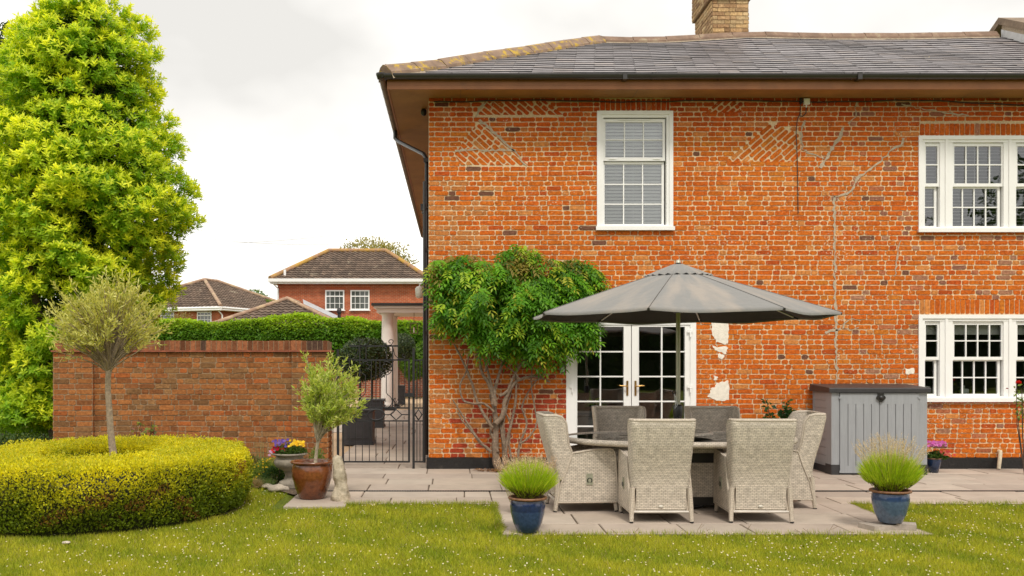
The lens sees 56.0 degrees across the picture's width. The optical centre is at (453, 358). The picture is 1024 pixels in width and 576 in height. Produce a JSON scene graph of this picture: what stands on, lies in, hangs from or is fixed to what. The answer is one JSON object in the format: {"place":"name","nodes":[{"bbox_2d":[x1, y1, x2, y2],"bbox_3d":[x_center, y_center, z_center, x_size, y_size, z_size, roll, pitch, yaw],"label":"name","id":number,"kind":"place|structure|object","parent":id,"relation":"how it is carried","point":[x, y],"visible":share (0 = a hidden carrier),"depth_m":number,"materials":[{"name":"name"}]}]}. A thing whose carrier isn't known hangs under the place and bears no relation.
{"place":"outdoors","nodes":[
{"label":"outdoors","id":0,"kind":"place"},
{"bbox_2d":[212,296,341,323],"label":"garage","id":1,"kind":"structure","parent":0,"point":[286,304],"depth_m":47.25,"materials":[{"name":"brown tile"}]},
{"bbox_2d":[258,477,296,494],"bbox_3d":[-5.435,1.606,12.700,7.130,0.001,2.800,0,0,0],"label":"flower bed","id":2,"kind":"object","parent":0,"point":[293,491],"visible":0.14,"depth_m":11.62,"materials":[{"name":"soil"}]},
{"bbox_2d":[249,454,263,475],"bbox_3d":[-2.810,1.449,13.100,0.639,0.322,0.449,0,0,0],"label":"bedding plant","id":3,"kind":"object","parent":2,"relation":"on","point":[254,460],"visible":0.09,"depth_m":13.08,"materials":[{"name":"green plant"}]},
{"bbox_2d":[248,437,271,459],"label":"ornamental grass","id":4,"kind":"object","parent":2,"relation":"on","point":[261,450],"depth_m":13.28,"materials":[{"name":"green plant"}]},
{"bbox_2d":[261,483,271,488],"bbox_3d":[-2.334,1.587,12.001,0.153,0.066,0.102,0,0,0],"label":"stone","id":5,"kind":"object","parent":2,"relation":"on","point":[265,486],"visible":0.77,"depth_m":11.97,"materials":[{"name":"grey stone"}]},
{"bbox_2d":[255,478,278,485],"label":"ornamental grass","id":6,"kind":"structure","parent":2,"relation":"on","point":[270,481],"depth_m":12.03,"materials":[{"name":"green plant"}]},
{"bbox_2d":[251,457,283,480],"bbox_3d":[-2.415,1.443,12.548,0.576,0.335,0.453,0,0,0],"label":"bedding plant","id":7,"kind":"object","parent":2,"relation":"on","point":[260,466],"visible":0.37,"depth_m":12.48,"materials":[{"name":"green plant"}]},
{"bbox_2d":[261,465,284,483],"bbox_3d":[-2.299,1.482,12.250,0.371,0.254,0.335,0,0,0],"label":"bedding plant","id":8,"kind":"object","parent":2,"relation":"on","point":[267,473],"visible":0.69,"depth_m":12.21,"materials":[{"name":"green plant"}]},
{"bbox_2d":[267,484,288,491],"bbox_3d":[-2.145,1.576,11.746,0.283,0.087,0.199,0,0,0],"label":"stone","id":9,"kind":"object","parent":2,"relation":"on","point":[278,488],"visible":0.98,"depth_m":11.69,"materials":[{"name":"grey stone"}]},
{"bbox_2d":[268,438,308,487],"bbox_3d":[-2.067,1.296,12.000,0.490,0.608,0.440,0,0,0],"label":"stone urn","id":10,"kind":"object","parent":2,"relation":"on","point":[285,457],"visible":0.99,"depth_m":11.88,"materials":[{"name":"grey stone"}]},
{"bbox_2d":[183,235,419,244],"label":"overhead wire","id":11,"kind":"object","parent":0,"point":[313,244],"visible":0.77,"depth_m":55.88,"materials":[{"name":"black metal"}]},
{"bbox_2d":[268,248,422,321],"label":"neighbour house","id":12,"kind":"structure","parent":0,"point":[354,282],"depth_m":52.40,"materials":[{"name":"orange brick"}]},
{"bbox_2d":[325,290,344,310],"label":"window","id":13,"kind":"structure","parent":12,"relation":"in","point":[334,299],"depth_m":52.38,"materials":[{"name":"white plastic"}]},
{"bbox_2d":[349,290,370,310],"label":"window","id":14,"kind":"structure","parent":12,"relation":"in","point":[359,299],"depth_m":52.38,"materials":[{"name":"white plastic"}]},
{"bbox_2d":[332,398,422,463],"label":"gravel","id":15,"kind":"structure","parent":0,"point":[418,402],"depth_m":20.07,"materials":[{"name":"beige gravel"}]},
{"bbox_2d":[371,303,422,409],"bbox_3d":[-1.454,-0.056,31.010,2.168,3.312,3.180,0,0,0],"label":"porch","id":16,"kind":"object","parent":15,"relation":"on","point":[390,313],"visible":0.75,"depth_m":29.83,"materials":[{"name":"white stone"}]},
{"bbox_2d":[410,323,417,333],"bbox_3d":[-1.242,-1.106,29.800,0.260,0.639,0.260,0,0,0],"label":"hanging lantern","id":17,"kind":"object","parent":16,"relation":"hanging from","point":[413,328],"visible":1,"depth_m":29.78,"materials":[{"name":"black metal"}]},
{"bbox_2d":[398,385,403,403],"bbox_3d":[-1.955,1.270,34.000,0.450,0.660,0.450,0,0,0],"label":"planter","id":18,"kind":"object","parent":15,"relation":"on","point":[400,392],"visible":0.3,"depth_m":33.79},
{"bbox_2d":[397,333,415,384],"bbox_3d":[-1.826,0.053,33.993,1.046,1.974,1.058,0,0,0],"label":"bay tree","id":19,"kind":"object","parent":18,"relation":"in","point":[406,343],"visible":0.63,"depth_m":33.74,"materials":[{"name":"green plant"}]},
{"bbox_2d":[398,340,422,398],"bbox_3d":[-1.506,0.443,38.585,1.910,2.416,1.327,0,0,0],"label":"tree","id":20,"kind":"object","parent":15,"relation":"on","point":[419,368],"visible":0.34,"depth_m":38.34,"materials":[{"name":"green plant"}]},
{"bbox_2d":[0,397,1023,575],"bbox_3d":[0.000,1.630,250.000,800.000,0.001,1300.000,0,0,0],"label":"lawn","id":21,"kind":"structure","parent":0,"point":[285,500],"depth_m":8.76,"materials":[{"name":"green plant"}]},
{"bbox_2d":[0,19,41,434],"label":"dark conifer","id":22,"kind":"object","parent":21,"relation":"on","point":[1,33],"depth_m":19.93,"materials":[{"name":"green plant"}]},
{"bbox_2d":[0,327,47,444],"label":"evergreen shrub","id":23,"kind":"object","parent":21,"relation":"on","point":[24,433],"depth_m":16.77,"materials":[{"name":"green plant"}]},
{"bbox_2d":[0,429,52,445],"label":"shrub","id":24,"kind":"object","parent":21,"relation":"on","point":[12,437],"visible":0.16,"depth_m":14.58,"materials":[{"name":"green plant"}]},
{"bbox_2d":[0,0,208,439],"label":"evergreen tree","id":25,"kind":"object","parent":21,"relation":"on","point":[80,186],"visible":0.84,"depth_m":15.00,"materials":[{"name":"green plant"}]},
{"bbox_2d":[173,312,193,318],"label":"leafy tree","id":26,"kind":"object","parent":21,"relation":"on","point":[184,315],"visible":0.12,"depth_m":49.91,"materials":[{"name":"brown plant"}]},
{"bbox_2d":[51,340,333,465],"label":"garden wall","id":27,"kind":"structure","parent":21,"relation":"on","point":[240,390],"depth_m":13.99,"materials":[{"name":"brick"}]},
{"bbox_2d":[330,349,338,454],"bbox_3d":[-1.765,0.688,14.000,0.182,1.653,0.035,0,0,0],"label":"iron railing","id":28,"kind":"object","parent":27,"relation":"attached to","point":[338,412],"visible":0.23,"depth_m":13.98,"materials":[{"name":"black metal"}]},
{"bbox_2d":[0,311,422,396],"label":"hedge","id":29,"kind":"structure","parent":21,"relation":"on","point":[339,333],"depth_m":39.47,"materials":[{"name":"plant"}]},
{"bbox_2d":[157,278,275,321],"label":"neighbour house","id":30,"kind":"structure","parent":21,"relation":"on","point":[207,300],"depth_m":62.76,"materials":[{"name":"brown tile"}]},
{"bbox_2d":[160,312,174,318],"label":"window","id":31,"kind":"structure","parent":30,"relation":"in","point":[172,313],"depth_m":61.88,"materials":[{"name":"white plastic"}]},
{"bbox_2d":[197,312,211,321],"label":"window","id":32,"kind":"structure","parent":30,"relation":"in","point":[204,316],"depth_m":60.83,"materials":[{"name":"white plastic"}]},
{"bbox_2d":[189,500,245,522],"bbox_3d":[-3.837,1.612,10.420,3.095,0.001,3.237,0,0,0],"label":"soil ring","id":33,"kind":"object","parent":21,"relation":"on","point":[244,503],"visible":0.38,"depth_m":10.20,"materials":[{"name":"brown soil"}]},
{"bbox_2d":[42,264,174,455],"bbox_3d":[-3.735,0.293,10.420,1.218,2.656,1.200,0,0,-39],"label":"olive tree","id":34,"kind":"object","parent":33,"relation":"on","point":[108,330],"visible":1,"depth_m":10.29,"materials":[{"name":"green plant"}]},
{"bbox_2d":[0,433,253,536],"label":"box hedge","id":35,"kind":"object","parent":33,"relation":"on","point":[72,486],"visible":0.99,"depth_m":9.11,"materials":[{"name":"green plant"}]},
{"bbox_2d":[249,289,267,295],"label":"leafy tree","id":36,"kind":"object","parent":21,"relation":"on","point":[257,290],"visible":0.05,"depth_m":84.56,"materials":[{"name":"green plant"}]},
{"bbox_2d":[251,477,267,487],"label":"ornamental grass","id":37,"kind":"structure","parent":21,"relation":"on","point":[258,481],"depth_m":11.96,"materials":[{"name":"green plant"}]},
{"bbox_2d":[339,235,418,263],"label":"leafy tree","id":38,"kind":"object","parent":21,"relation":"on","point":[378,245],"visible":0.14,"depth_m":74.37,"materials":[{"name":"green plant"}]},
{"bbox_2d":[6,490,1023,575],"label":"daisies","id":39,"kind":"object","parent":21,"relation":"on","point":[549,543],"visible":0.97,"depth_m":7.90,"materials":[{"name":"white plant"}]},
{"bbox_2d":[554,524,837,535],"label":"dead stalks","id":40,"kind":"object","parent":21,"relation":"on","point":[707,530],"visible":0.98,"depth_m":8.75,"materials":[{"name":"beige plant"}]},
{"bbox_2d":[376,0,1023,468],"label":"brick house","id":41,"kind":"structure","parent":21,"relation":"on","point":[898,240],"depth_m":13.99,"materials":[{"name":"orange brick"}]},
{"bbox_2d":[415,283,422,297],"bbox_3d":[-0.500,-1.135,15.600,0.258,0.300,0.140,0,0,0],"label":"wall lantern","id":42,"kind":"object","parent":41,"relation":"attached to","point":[418,292],"depth_m":15.54,"materials":[{"name":"white plastic"}]},
{"bbox_2d":[421,109,426,115],"bbox_3d":[-0.460,-3.744,14.600,0.090,0.109,0.088,0,0,0],"label":"soffit camera","id":43,"kind":"object","parent":41,"relation":"attached to","point":[423,112],"visible":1,"depth_m":14.57,"materials":[{"name":"black plastic"}]},
{"bbox_2d":[577,416,593,444],"bbox_3d":[2.070,1.212,14.550,0.740,0.685,0.500,0,0,0],"label":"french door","id":44,"kind":"structure","parent":41,"relation":"in","point":[584,420],"depth_m":14.32,"materials":[{"name":"wood"}]},
{"bbox_2d":[569,325,630,444],"bbox_3d":[2.131,0.495,13.995,0.900,2.051,0.130,0,0,0],"label":"door","id":45,"kind":"structure","parent":41,"relation":"in","point":[626,351],"depth_m":13.99,"materials":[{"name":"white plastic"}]},
{"bbox_2d":[596,111,674,229],"bbox_3d":[2.637,-2.741,14.037,1.145,1.741,0.205,0,0,0],"label":"window","id":46,"kind":"structure","parent":41,"relation":"in","point":[664,118],"depth_m":14.06,"materials":[{"name":"white plastic"}]},
{"bbox_2d":[631,325,692,418],"bbox_3d":[3.033,0.495,13.995,0.880,2.051,0.130,0,0,0],"label":"door","id":47,"kind":"structure","parent":41,"relation":"in","point":[635,351],"depth_m":13.99,"materials":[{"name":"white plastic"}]},
{"bbox_2d":[434,99,1023,105],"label":"cable","id":48,"kind":"object","parent":41,"relation":"attached to","point":[726,100],"visible":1,"depth_m":13.96,"materials":[{"name":"black plastic"}]},
{"bbox_2d":[796,98,802,212],"bbox_3d":[5.022,-2.958,13.975,0.094,1.680,0.030,0,0,0],"label":"cable","id":49,"kind":"object","parent":41,"relation":"attached to","point":[801,101],"visible":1,"depth_m":13.97,"materials":[{"name":"black plastic"}]},
{"bbox_2d":[800,98,809,116],"bbox_3d":[5.101,-3.651,13.966,0.135,0.257,0.052,0,0,0],"label":"junction box","id":50,"kind":"object","parent":41,"relation":"attached to","point":[806,102],"visible":1,"depth_m":13.94,"materials":[{"name":"white plastic"}]},
{"bbox_2d":[918,135,1023,231],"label":"window","id":51,"kind":"structure","parent":41,"relation":"in","point":[943,188],"depth_m":13.99,"materials":[{"name":"white plastic"}]},
{"bbox_2d":[918,315,1023,401],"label":"window","id":52,"kind":"structure","parent":41,"relation":"in","point":[944,327],"depth_m":13.99,"materials":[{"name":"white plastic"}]},
{"bbox_2d":[997,449,1002,468],"bbox_3d":[7.915,1.461,13.929,0.076,0.284,0.174,0,0,29],"label":"waste pipe","id":53,"kind":"object","parent":41,"relation":"attached to","point":[999,460],"visible":1,"depth_m":13.89,"materials":[{"name":"beige plastic"}]},
{"bbox_2d":[0,0,1023,303],"label":"sky","id":54,"kind":"structure","parent":0,"point":[280,105],"materials":[{"name":"white"}]},
{"bbox_2d":[584,398,608,411],"bbox_3d":[2.137,0.724,14.457,0.397,0.289,0.367,0,0,0],"label":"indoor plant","id":55,"kind":"object","parent":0,"point":[589,404],"visible":0.46,"depth_m":14.37,"materials":[{"name":"green plant"}]},
{"bbox_2d":[283,410,1023,536],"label":"paving","id":56,"kind":"structure","parent":0,"point":[833,509],"depth_m":11.14,"materials":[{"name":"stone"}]},
{"bbox_2d":[290,459,332,499],"bbox_3d":[-1.627,1.384,11.000,0.494,0.432,0.494,0,0,0],"label":"brown pot","id":57,"kind":"object","parent":56,"relation":"on","point":[311,479],"visible":0.97,"depth_m":10.83,"materials":[{"name":"ceramic"}]},
{"bbox_2d":[307,448,324,458],"bbox_3d":[-1.843,1.380,12.901,0.330,0.456,0.330,0,0,0],"label":"bedding plant","id":58,"kind":"object","parent":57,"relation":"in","point":[319,455],"visible":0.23,"depth_m":12.88,"materials":[{"name":"green plant"}]},
{"bbox_2d":[291,350,369,462],"bbox_3d":[-1.424,0.563,10.985,0.891,1.361,0.726,0,0,-35],"label":"olive tree","id":59,"kind":"object","parent":57,"relation":"on","point":[325,404],"visible":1,"depth_m":10.92,"materials":[{"name":"green plant"}]},
{"bbox_2d":[331,455,350,501],"bbox_3d":[-1.283,1.343,10.856,0.226,0.515,0.223,0,0,0],"label":"stone ornament","id":60,"kind":"object","parent":56,"relation":"on","point":[340,493],"visible":1,"depth_m":10.79,"materials":[{"name":"beige stone"}]},
{"bbox_2d":[344,409,375,444],"bbox_3d":[-1.780,1.270,18.100,0.580,0.660,0.580,0,0,0],"label":"planter","id":61,"kind":"object","parent":56,"relation":"on","point":[359,432],"visible":0.54,"depth_m":17.83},
{"bbox_2d":[339,336,383,406],"bbox_3d":[-1.745,0.306,18.101,0.894,1.468,0.892,0,0,0],"label":"bay tree","id":62,"kind":"object","parent":61,"relation":"in","point":[373,352],"visible":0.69,"depth_m":17.88,"materials":[{"name":"green plant"}]},
{"bbox_2d":[358,398,385,427],"bbox_3d":[-1.922,1.270,22.500,0.600,0.660,0.600,0,0,0],"label":"planter","id":63,"kind":"object","parent":56,"relation":"on","point":[376,402],"visible":0.37,"depth_m":22.22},
{"bbox_2d":[368,337,393,398],"bbox_3d":[-1.928,0.263,22.505,1.066,1.556,1.080,0,0,0],"label":"bay tree","id":64,"kind":"object","parent":63,"relation":"in","point":[384,371],"visible":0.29,"depth_m":22.39,"materials":[{"name":"green plant"}]},
{"bbox_2d":[412,348,423,468],"bbox_3d":[-0.519,0.723,13.998,0.174,1.762,0.038,0,0,0],"label":"iron railing","id":65,"kind":"object","parent":56,"relation":"on","point":[413,409],"visible":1,"depth_m":13.98,"materials":[{"name":"black metal"}]},
{"bbox_2d":[341,339,413,463],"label":"garden gate","id":66,"kind":"structure","parent":65,"relation":"attached to","point":[408,394],"depth_m":13.99,"materials":[{"name":"black metal"}]},
{"bbox_2d":[475,468,503,472],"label":"fallen leaves","id":67,"kind":"object","parent":56,"relation":"on","point":[495,470],"visible":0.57,"depth_m":13.63,"materials":[{"name":"brown plant"}]},
{"bbox_2d":[420,244,611,469],"bbox_3d":[0.896,0.000,13.450,2.775,3.318,1.044,0,0,0],"label":"wisteria","id":68,"kind":"object","parent":56,"relation":"on","point":[481,310],"visible":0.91,"depth_m":13.63,"materials":[{"name":"green plant"}]},
{"bbox_2d":[494,451,556,501],"bbox_3d":[0.746,1.272,9.949,0.641,0.651,0.506,0,0,-17],"label":"seedhead plant","id":69,"kind":"object","parent":56,"relation":"on","point":[506,462],"visible":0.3,"depth_m":9.95,"materials":[{"name":"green plant"}]},
{"bbox_2d":[508,494,546,533],"bbox_3d":[0.679,1.433,8.860,0.364,0.327,0.364,0,0,0],"label":"blue pot","id":70,"kind":"object","parent":56,"relation":"on","point":[527,515],"visible":0.89,"depth_m":8.74,"materials":[{"name":"ceramic"}]},
{"bbox_2d":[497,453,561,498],"bbox_3d":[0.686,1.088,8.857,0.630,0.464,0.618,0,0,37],"label":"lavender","id":71,"kind":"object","parent":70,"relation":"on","point":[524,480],"visible":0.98,"depth_m":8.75,"materials":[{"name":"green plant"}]},
{"bbox_2d":[536,411,617,511],"bbox_3d":[1.306,1.087,10.314,0.798,1.022,0.644,0,0,-3],"label":"rattan chair","id":72,"kind":"object","parent":56,"relation":"on","point":[588,473],"visible":0.91,"depth_m":10.01,"materials":[{"name":"beige wicker"}]},
{"bbox_2d":[592,406,645,471],"bbox_3d":[2.000,1.087,11.394,0.644,1.022,0.798,0,0,0],"label":"rattan chair","id":73,"kind":"object","parent":56,"relation":"on","point":[610,418],"visible":0.22,"depth_m":11.73,"materials":[{"name":"grey wicker"}]},
{"bbox_2d":[618,418,695,522],"bbox_3d":[2.020,1.087,9.606,0.644,1.022,0.798,0,0,0],"label":"rattan chair","id":74,"kind":"object","parent":56,"relation":"on","point":[654,464],"visible":1,"depth_m":9.33,"materials":[{"name":"beige wicker"}]},
{"bbox_2d":[328,490,1023,491],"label":"drain channel","id":75,"kind":"object","parent":56,"relation":"in","point":[508,490],"visible":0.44,"depth_m":11.65,"materials":[{"name":"black plastic"}]},
{"bbox_2d":[569,431,797,511],"bbox_3d":[2.450,1.223,10.470,2.541,0.766,1.661,0,0,0],"label":"dining table","id":76,"kind":"object","parent":56,"relation":"on","point":[702,466],"visible":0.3,"depth_m":10.14,"materials":[{"name":"wicker"}]},
{"bbox_2d":[695,429,713,436],"bbox_3d":[2.450,0.819,10.470,0.740,0.061,0.740,0,0,0],"label":"lazy susan","id":77,"kind":"object","parent":76,"relation":"on","point":[701,433],"visible":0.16,"depth_m":10.23,"materials":[{"name":"wood"}]},
{"bbox_2d":[533,260,841,508],"bbox_3d":[2.440,0.259,10.450,3.070,2.677,3.070,0,0,0],"label":"parasol","id":78,"kind":"object","parent":56,"relation":"on","point":[677,292],"visible":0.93,"depth_m":9.81,"materials":[{"name":"fabric"}]},
{"bbox_2d":[684,406,739,430],"bbox_3d":[3.139,1.087,11.394,0.644,1.022,0.798,0,0,-2],"label":"rattan chair","id":79,"kind":"object","parent":56,"relation":"on","point":[711,418],"visible":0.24,"depth_m":11.73,"materials":[{"name":"grey wicker"}]},
{"bbox_2d":[713,418,796,522],"bbox_3d":[3.004,1.087,9.616,0.644,1.022,0.798,0,0,2],"label":"rattan chair","id":80,"kind":"object","parent":56,"relation":"on","point":[751,469],"visible":1,"depth_m":9.35,"materials":[{"name":"beige wicker"}]},
{"bbox_2d":[761,399,795,418],"bbox_3d":[4.626,1.081,13.563,0.550,1.042,0.345,0,0,0],"label":"rose bush","id":81,"kind":"object","parent":56,"relation":"on","point":[787,411],"visible":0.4,"depth_m":13.58,"materials":[{"name":"green plant"}]},
{"bbox_2d":[788,410,825,508],"bbox_3d":[3.595,1.087,10.519,0.798,1.022,0.644,0,0,4],"label":"rattan chair","id":82,"kind":"object","parent":56,"relation":"on","point":[810,428],"visible":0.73,"depth_m":10.21,"materials":[{"name":"beige wicker"}]},
{"bbox_2d":[810,384,930,474],"bbox_3d":[5.865,0.983,13.565,1.400,1.235,0.750,0,0,0],"label":"storage box","id":83,"kind":"object","parent":56,"relation":"on","point":[855,413],"visible":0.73,"depth_m":13.23,"materials":[{"name":"grey plastic"}]},
{"bbox_2d":[839,393,878,472],"bbox_3d":[5.582,1.025,13.239,0.558,1.100,0.042,0,0,0],"label":"door","id":84,"kind":"structure","parent":83,"relation":"in","point":[858,412],"depth_m":13.23,"materials":[{"name":"grey plastic"}]},
{"bbox_2d":[879,393,920,464],"bbox_3d":[6.148,1.025,13.239,0.558,1.100,0.042,0,0,0],"label":"door","id":85,"kind":"structure","parent":83,"relation":"in","point":[899,412],"depth_m":13.23,"materials":[{"name":"grey plastic"}]},
{"bbox_2d":[858,521,897,530],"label":"stone block","id":86,"kind":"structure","parent":56,"relation":"on","point":[874,526],"depth_m":8.97,"materials":[{"name":"grey stone"}]},
{"bbox_2d":[869,487,911,523],"bbox_3d":[4.114,1.386,9.050,0.379,0.307,0.379,0,0,0],"label":"blue pot","id":87,"kind":"object","parent":86,"relation":"on","point":[890,507],"visible":0.91,"depth_m":8.93,"materials":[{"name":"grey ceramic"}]},
{"bbox_2d":[852,431,933,491],"bbox_3d":[4.116,0.971,9.048,0.729,0.628,0.727,0,0,0],"label":"lavender","id":88,"kind":"object","parent":87,"relation":"on","point":[891,472],"visible":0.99,"depth_m":8.93,"materials":[{"name":"green plant"}]},
{"bbox_2d":[896,522,916,530],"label":"stone block","id":89,"kind":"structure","parent":56,"relation":"on","point":[909,526],"depth_m":8.96,"materials":[{"name":"grey stone"}]},
{"bbox_2d":[927,440,955,472],"bbox_3d":[6.809,1.371,13.498,0.411,0.453,0.267,0,0,0],"label":"flower pot","id":90,"kind":"object","parent":56,"relation":"on","point":[935,457],"visible":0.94,"depth_m":13.44,"materials":[{"name":"blue ceramic"}]},
{"bbox_2d":[1006,380,1023,470],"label":"rose bush","id":91,"kind":"object","parent":56,"relation":"on","point":[1020,413],"visible":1,"depth_m":13.29,"materials":[{"name":"green plant"}]},
{"bbox_2d":[960,385,968,393],"bbox_3d":[7.548,0.453,14.200,0.093,0.120,0.080,0,0,0],"label":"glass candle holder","id":92,"kind":"object","parent":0,"point":[965,391],"visible":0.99,"depth_m":14.16,"materials":[{"name":"glass"}]},
{"bbox_3d":[1.950,0.857,14.635,0.340,0.024,0.230,0,0,0],"label":"book","id":93,"kind":"object","parent":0,"visible":0},
{"bbox_2d":[577,413,591,414],"bbox_3d":[1.950,0.831,14.635,0.300,0.024,0.230,0,0,0],"label":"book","id":94,"kind":"object","parent":93,"relation":"on","point":[584,413],"visible":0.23,"depth_m":14.52,"materials":[{"name":"grey"}]},
{"bbox_2d":[577,410,591,412],"bbox_3d":[1.950,0.805,14.635,0.270,0.024,0.230,0,0,0],"label":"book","id":95,"kind":"object","parent":94,"relation":"on","point":[583,411],"visible":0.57,"depth_m":14.52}
]}

